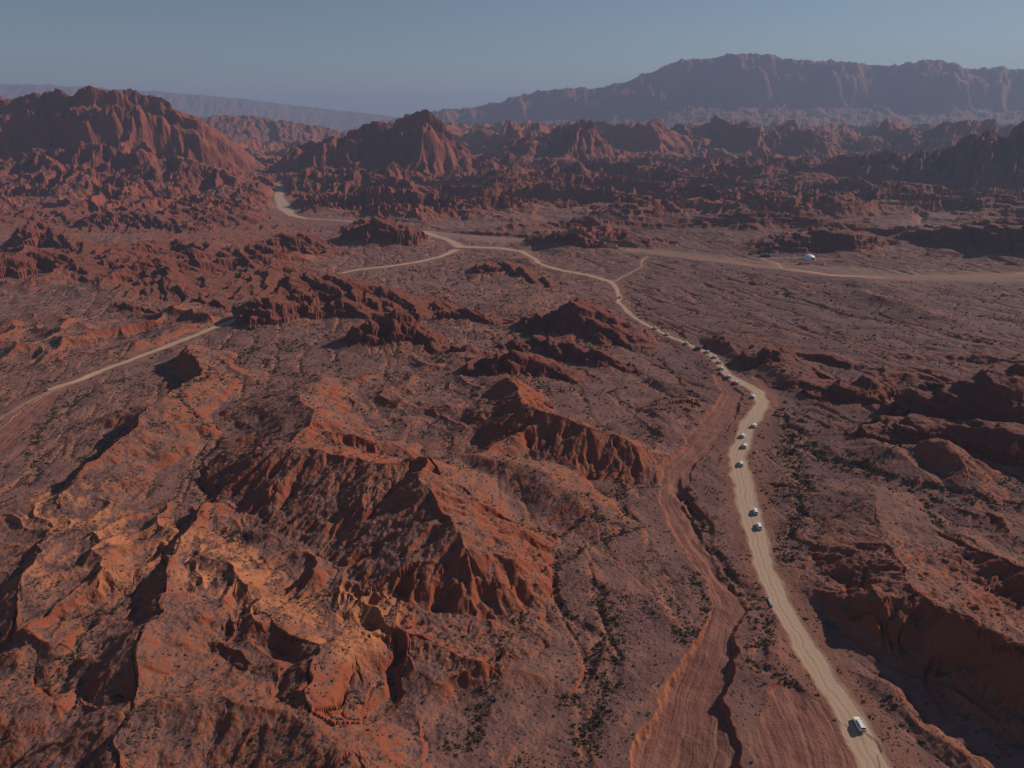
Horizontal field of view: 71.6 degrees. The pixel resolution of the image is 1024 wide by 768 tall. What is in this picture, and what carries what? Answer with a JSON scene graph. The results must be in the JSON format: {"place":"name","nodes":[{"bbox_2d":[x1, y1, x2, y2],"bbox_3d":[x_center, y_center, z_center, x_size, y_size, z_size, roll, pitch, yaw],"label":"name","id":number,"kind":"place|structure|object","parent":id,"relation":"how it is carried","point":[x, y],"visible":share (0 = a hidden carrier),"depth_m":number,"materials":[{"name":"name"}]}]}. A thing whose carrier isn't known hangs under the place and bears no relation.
{"place":"outdoors","nodes":[
{"label":"outdoors","id":0,"kind":"place"},
{"bbox_2d":[0,85,299,205],"bbox_3d":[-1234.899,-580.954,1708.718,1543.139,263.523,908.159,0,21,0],"label":"mountain","id":1,"kind":"structure","parent":0,"point":[130,146],"depth_m":1705.52,"materials":[{"name":"brown stone"}]},
{"bbox_2d":[0,96,346,143],"bbox_3d":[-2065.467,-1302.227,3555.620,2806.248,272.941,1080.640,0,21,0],"label":"mountain","id":2,"kind":"structure","parent":0,"point":[239,129],"depth_m":3542.08,"materials":[{"name":"brown stone"}]},
{"bbox_2d":[0,84,402,128],"bbox_3d":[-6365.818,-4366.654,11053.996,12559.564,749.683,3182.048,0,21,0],"label":"mountain","id":3,"kind":"structure","parent":0,"point":[200,106],"depth_m":10882.95,"materials":[{"name":"brown stone"}]},
{"bbox_2d":[0,249,460,420],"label":"dirt road","id":4,"kind":"structure","parent":0,"point":[87,376],"depth_m":519.59,"materials":[{"name":"beige soil"}]},
{"bbox_2d":[274,183,352,221],"bbox_3d":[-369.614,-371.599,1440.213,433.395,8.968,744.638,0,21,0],"label":"dirt road","id":5,"kind":"structure","parent":0,"point":[283,204],"depth_m":1404.20,"materials":[{"name":"beige soil"}]},
{"bbox_2d":[266,109,510,195],"bbox_3d":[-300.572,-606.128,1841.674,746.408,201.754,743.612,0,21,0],"label":"mountain","id":6,"kind":"structure","parent":0,"point":[423,143],"depth_m":1869.39,"materials":[{"name":"brown stone"}]},
{"bbox_2d":[0,115,1023,767],"bbox_3d":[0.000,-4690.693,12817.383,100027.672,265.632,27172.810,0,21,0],"label":"ground","id":7,"kind":"structure","parent":0,"point":[674,191],"depth_m":321.84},
{"bbox_2d":[0,371,105,453],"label":"dry riverbed","id":8,"kind":"structure","parent":7,"relation":"on","point":[16,427],"depth_m":404.75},
{"bbox_2d":[0,248,105,278],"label":"rock outcrop","id":9,"kind":"object","parent":7,"relation":"on","point":[26,262],"visible":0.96,"depth_m":765.40,"materials":[{"name":"red stone"}]},
{"bbox_2d":[3,219,108,254],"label":"rock outcrop","id":10,"kind":"object","parent":7,"relation":"on","point":[36,231],"visible":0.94,"depth_m":922.82,"materials":[{"name":"red stone"}]},
{"bbox_2d":[113,301,162,313],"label":"rock outcrop","id":11,"kind":"object","parent":7,"relation":"on","point":[135,307],"visible":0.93,"depth_m":631.63,"materials":[{"name":"brown stone"}]},
{"bbox_2d":[75,210,216,232],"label":"rock outcrop","id":12,"kind":"object","parent":7,"relation":"on","point":[138,217],"visible":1,"depth_m":1113.43,"materials":[{"name":"brown stone"}]},
{"bbox_2d":[112,257,231,282],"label":"rock outcrop","id":13,"kind":"object","parent":7,"relation":"on","point":[156,262],"visible":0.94,"depth_m":755.43,"materials":[{"name":"red stone"}]},
{"bbox_2d":[169,238,207,251],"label":"rock outcrop","id":14,"kind":"object","parent":7,"relation":"on","point":[184,244],"visible":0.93,"depth_m":900.10,"materials":[{"name":"red stone"}]},
{"bbox_2d":[191,295,235,309],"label":"rock outcrop","id":15,"kind":"object","parent":7,"relation":"on","point":[217,303],"visible":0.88,"depth_m":645.60,"materials":[{"name":"brown stone"}]},
{"bbox_2d":[244,232,351,255],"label":"rock outcrop","id":16,"kind":"object","parent":7,"relation":"on","point":[311,244],"visible":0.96,"depth_m":897.12,"materials":[{"name":"red stone"}]},
{"bbox_2d":[235,272,459,329],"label":"rock outcrop","id":17,"kind":"object","parent":7,"relation":"on","point":[325,296],"visible":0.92,"depth_m":618.08,"materials":[{"name":"brown stone"}]},
{"bbox_2d":[340,218,429,245],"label":"rock outcrop","id":18,"kind":"object","parent":7,"relation":"on","point":[382,229],"visible":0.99,"depth_m":956.16,"materials":[{"name":"brown stone"}]},
{"bbox_2d":[343,308,462,353],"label":"rock outcrop","id":19,"kind":"object","parent":7,"relation":"on","point":[404,323],"visible":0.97,"depth_m":533.31,"materials":[{"name":"brown stone"}]},
{"bbox_2d":[445,345,494,356],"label":"rock outcrop","id":20,"kind":"object","parent":7,"relation":"on","point":[470,349],"visible":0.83,"depth_m":513.98,"materials":[{"name":"brown stone"}]},
{"bbox_2d":[437,307,514,325],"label":"rock outcrop","id":21,"kind":"object","parent":7,"relation":"on","point":[472,314],"visible":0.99,"depth_m":598.24,"materials":[{"name":"brown stone"}]},
{"bbox_2d":[0,223,1023,767],"bbox_3d":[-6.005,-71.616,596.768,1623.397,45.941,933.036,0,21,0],"label":"scrub","id":22,"kind":"object","parent":7,"relation":"on","point":[64,429],"visible":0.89,"depth_m":317.02,"materials":[{"name":"green plant"}]},
{"bbox_2d":[470,260,571,288],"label":"rock outcrop","id":23,"kind":"object","parent":7,"relation":"on","point":[530,276],"visible":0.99,"depth_m":769.22,"materials":[{"name":"brown stone"}]},
{"bbox_2d":[459,349,600,382],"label":"rock outcrop","id":24,"kind":"object","parent":7,"relation":"on","point":[537,364],"visible":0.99,"depth_m":470.15,"materials":[{"name":"brown stone"}]},
{"bbox_2d":[495,335,647,374],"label":"rock outcrop","id":25,"kind":"object","parent":7,"relation":"on","point":[556,350],"visible":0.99,"depth_m":498.98,"materials":[{"name":"brown stone"}]},
{"bbox_2d":[516,297,661,351],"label":"rock outcrop","id":26,"kind":"object","parent":7,"relation":"on","point":[606,328],"visible":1,"depth_m":556.98,"materials":[{"name":"brown stone"}]},
{"bbox_2d":[525,231,661,250],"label":"rock outcrop","id":27,"kind":"object","parent":7,"relation":"on","point":[652,243],"visible":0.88,"depth_m":936.55,"materials":[{"name":"brown stone"}]},
{"bbox_2d":[259,207,1023,281],"bbox_3d":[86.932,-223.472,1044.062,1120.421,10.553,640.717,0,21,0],"label":"dry riverbed","id":28,"kind":"structure","parent":7,"relation":"on","point":[278,214],"depth_m":946.58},
{"bbox_2d":[632,373,779,767],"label":"dry riverbed","id":29,"kind":"structure","parent":7,"relation":"on","point":[691,727],"depth_m":225.79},
{"bbox_2d":[699,336,731,350],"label":"rock outcrop","id":30,"kind":"object","parent":7,"relation":"on","point":[714,344],"visible":0.98,"depth_m":528.11,"materials":[{"name":"brown stone"}]},
{"bbox_2d":[760,253,772,256],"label":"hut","id":31,"kind":"object","parent":7,"relation":"on","point":[765,255],"visible":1,"depth_m":880.93,"materials":[{"name":"grey"}]},
{"bbox_2d":[723,345,832,379],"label":"rock outcrop","id":32,"kind":"object","parent":7,"relation":"on","point":[754,357],"visible":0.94,"depth_m":481.71,"materials":[{"name":"brown stone"}]},
{"bbox_2d":[802,254,815,259],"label":"dome tent","id":33,"kind":"object","parent":7,"relation":"on","point":[808,257],"visible":1,"depth_m":859.79,"materials":[{"name":"fabric"}]},
{"bbox_2d":[749,227,900,252],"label":"rock outcrop","id":34,"kind":"object","parent":7,"relation":"on","point":[812,237],"visible":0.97,"depth_m":910.10,"materials":[{"name":"brown stone"}]},
{"bbox_2d":[802,374,902,404],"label":"rock outcrop","id":35,"kind":"object","parent":7,"relation":"on","point":[863,389],"visible":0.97,"depth_m":424.42,"materials":[{"name":"brown stone"}]},
{"bbox_2d":[889,391,903,400],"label":"rock outcrop","id":36,"kind":"object","parent":7,"relation":"on","point":[896,397],"visible":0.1,"depth_m":429.36,"materials":[{"name":"brown stone"}]},
{"bbox_2d":[845,407,1023,467],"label":"rock outcrop","id":37,"kind":"object","parent":7,"relation":"on","point":[994,441],"visible":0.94,"depth_m":362.54,"materials":[{"name":"brown stone"}]},
{"bbox_2d":[878,361,1023,424],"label":"rock outcrop","id":38,"kind":"object","parent":7,"relation":"on","point":[989,396],"visible":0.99,"depth_m":383.48,"materials":[{"name":"brown stone"}]},
{"bbox_2d":[896,223,1023,254],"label":"rock outcrop","id":39,"kind":"object","parent":7,"relation":"on","point":[995,234],"visible":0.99,"depth_m":901.63,"materials":[{"name":"brown stone"}]},
{"bbox_2d":[1010,442,1017,454],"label":"boulder","id":40,"kind":"object","parent":7,"relation":"on","point":[1013,448],"visible":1,"depth_m":340.18,"materials":[{"name":"stone"}]},
{"bbox_2d":[0,0,1023,116],"label":"sky","id":41,"kind":"structure","parent":0,"point":[394,58],"materials":[{"name":"blue"}]},
{"bbox_2d":[478,119,620,161],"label":"mountain","id":42,"kind":"structure","parent":0,"point":[580,140],"depth_m":2267.41,"materials":[{"name":"brown stone"}]},
{"bbox_2d":[615,256,648,280],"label":"dirt road","id":43,"kind":"structure","parent":0,"point":[642,260],"depth_m":803.55,"materials":[{"name":"brown soil"}]},
{"bbox_2d":[418,229,897,767],"bbox_3d":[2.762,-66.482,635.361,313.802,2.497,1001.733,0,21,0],"label":"dirt road","id":44,"kind":"structure","parent":0,"point":[846,705],"depth_m":260.29,"materials":[{"name":"beige soil"}]},
{"bbox_2d":[753,508,758,514],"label":"car","id":45,"kind":"object","parent":44,"relation":"on","point":[755,511],"visible":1,"depth_m":305.75,"materials":[{"name":"white paint"}]},
{"bbox_2d":[756,523,762,529],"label":"car","id":46,"kind":"object","parent":44,"relation":"on","point":[759,526],"visible":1,"depth_m":294.45,"materials":[{"name":"white paint"}]},
{"bbox_2d":[852,717,866,731],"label":"car","id":47,"kind":"object","parent":44,"relation":"on","point":[859,723],"visible":1,"depth_m":198.36,"materials":[{"name":"white paint"}]},
{"bbox_2d":[341,53,1023,132],"bbox_3d":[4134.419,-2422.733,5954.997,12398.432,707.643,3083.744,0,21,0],"label":"mountain","id":48,"kind":"structure","parent":0,"point":[756,89],"depth_m":6009.01,"materials":[{"name":"stone"}]},
{"bbox_2d":[429,231,1023,278],"bbox_3d":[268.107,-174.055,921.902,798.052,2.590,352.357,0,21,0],"label":"dirt road","id":49,"kind":"structure","parent":0,"point":[941,277],"depth_m":782.68,"materials":[{"name":"beige soil"}]},
{"bbox_2d":[762,258,783,267],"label":"dirt road","id":50,"kind":"structure","parent":0,"point":[779,265],"depth_m":838.66,"materials":[{"name":"beige soil"}]},
{"bbox_2d":[667,123,924,152],"bbox_3d":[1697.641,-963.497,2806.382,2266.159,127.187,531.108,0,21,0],"label":"mountain","id":51,"kind":"structure","parent":0,"point":[839,143],"depth_m":2748.33,"materials":[{"name":"brown stone"}]},
{"bbox_2d":[807,120,1023,189],"bbox_3d":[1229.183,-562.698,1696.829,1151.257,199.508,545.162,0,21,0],"label":"mountain","id":52,"kind":"structure","parent":0,"point":[990,157],"depth_m":1635.62,"materials":[{"name":"brown stone"}]}
]}

